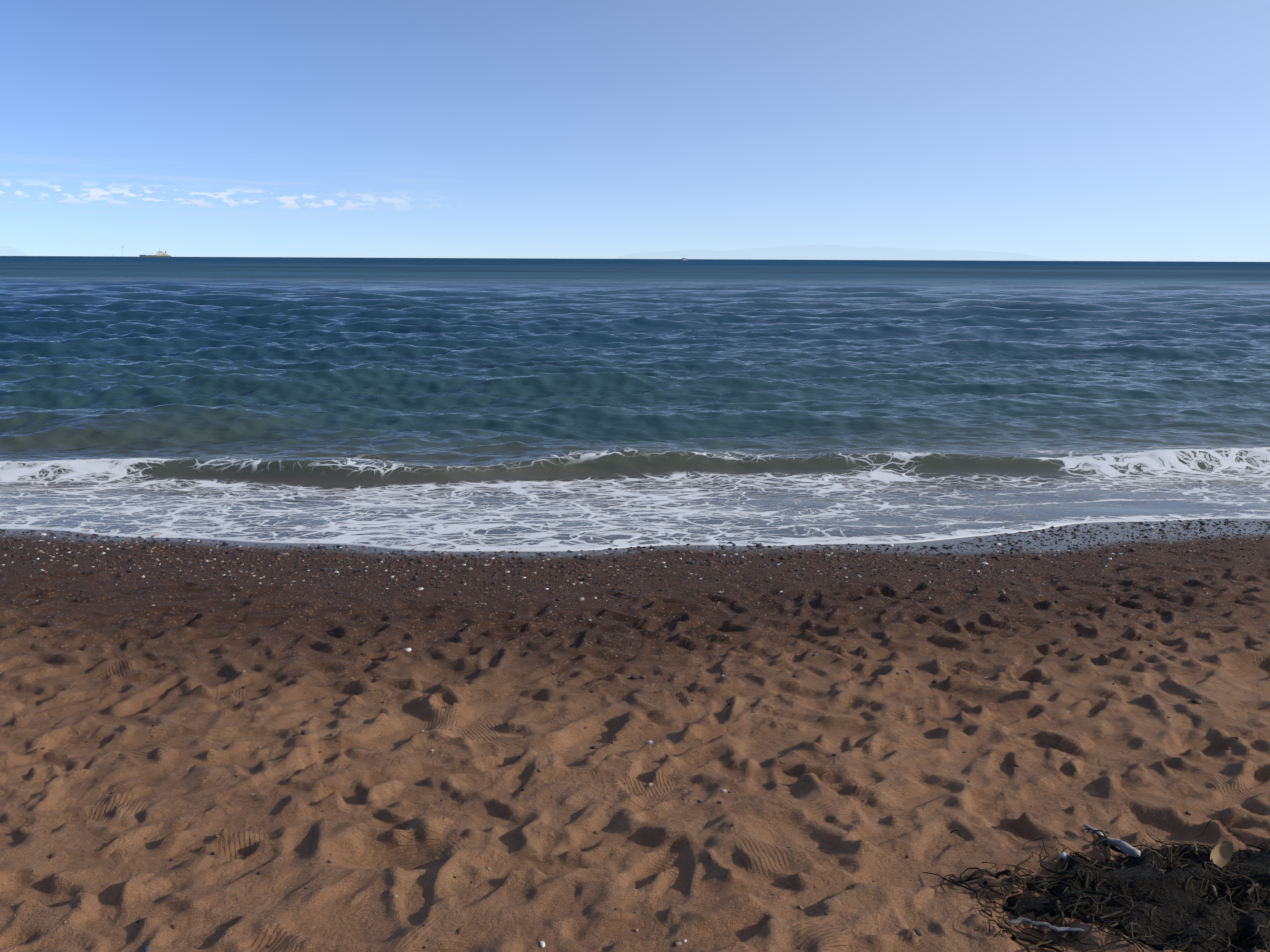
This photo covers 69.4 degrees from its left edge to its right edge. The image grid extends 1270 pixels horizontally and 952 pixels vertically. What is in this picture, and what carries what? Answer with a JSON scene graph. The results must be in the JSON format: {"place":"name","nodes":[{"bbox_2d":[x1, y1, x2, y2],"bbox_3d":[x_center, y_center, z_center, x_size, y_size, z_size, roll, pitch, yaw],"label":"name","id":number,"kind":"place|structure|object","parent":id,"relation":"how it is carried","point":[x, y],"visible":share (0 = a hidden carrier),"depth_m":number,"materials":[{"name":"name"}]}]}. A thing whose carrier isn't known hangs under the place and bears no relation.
{"place":"outdoors","nodes":[
{"label":"outdoors","id":0,"kind":"place"},
{"bbox_2d":[540,941,544,947],"bbox_3d":[-0.241,1.218,2.385,0.014,0.009,0.020,-4,14,-16],"label":"shell bit","id":1,"kind":"object","parent":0,"point":[542,944],"visible":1,"depth_m":2.38,"materials":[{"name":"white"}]},
{"bbox_2d":[0,518,1269,951],"bbox_3d":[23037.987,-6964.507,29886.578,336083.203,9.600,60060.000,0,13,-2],"label":"sand ground","id":2,"kind":"structure","parent":0,"point":[384,826],"depth_m":3.57,"materials":[{"name":"brown sand"}]},
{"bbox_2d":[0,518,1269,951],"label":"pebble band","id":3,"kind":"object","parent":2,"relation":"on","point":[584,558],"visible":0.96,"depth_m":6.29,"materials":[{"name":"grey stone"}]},
{"bbox_2d":[1059,852,1067,859],"bbox_3d":[1.288,1.139,2.753,0.026,0.017,0.030,2,13,7],"label":"stone","id":4,"kind":"object","parent":2,"relation":"on","point":[1063,855],"visible":1,"depth_m":2.75,"materials":[{"name":"grey stone"}]},
{"bbox_2d":[923,818,1269,951],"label":"seaweed heap","id":5,"kind":"object","parent":2,"relation":"on","point":[1185,896],"visible":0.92,"depth_m":2.54,"materials":[{"name":"black plant"}]},
{"bbox_2d":[1008,917,1083,931],"bbox_3d":[1.097,1.202,2.451,0.188,0.017,0.031,-2,12,22],"label":"driftwood twig","id":6,"kind":"object","parent":5,"relation":"on","point":[1026,920],"visible":0.98,"depth_m":2.45,"materials":[{"name":"grey wood"}]},
{"bbox_2d":[1210,841,1233,866],"bbox_3d":[1.749,1.132,2.739,0.110,0.023,0.048,-31,56,-27],"label":"seashell","id":7,"kind":"object","parent":5,"relation":"on","point":[1221,853],"visible":0.81,"depth_m":2.75,"materials":[{"name":"brown"}]},
{"bbox_2d":[1083,824,1140,857],"bbox_3d":[1.482,1.134,2.860,0.040,0.035,0.222,-5,5,-20],"label":"driftwood stick","id":8,"kind":"object","parent":2,"relation":"on","point":[1125,847],"visible":0.73,"depth_m":2.80,"materials":[{"name":"grey wood"}]},
{"bbox_2d":[0,256,1269,551],"bbox_3d":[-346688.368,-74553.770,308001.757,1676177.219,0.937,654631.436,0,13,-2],"label":"sea water","id":9,"kind":"structure","parent":0,"point":[488,404],"depth_m":16.42,"materials":[{"name":"blue liquid"}]},
{"bbox_2d":[139,247,170,256],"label":"cargo ship","id":10,"kind":"object","parent":9,"relation":"on","point":[161,254],"visible":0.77,"depth_m":2684.78,"materials":[{"name":"grey metal"}]},
{"bbox_2d":[0,0,1269,261],"label":"sky","id":11,"kind":"structure","parent":0,"point":[984,130],"materials":[{"name":"blue"}]}
]}

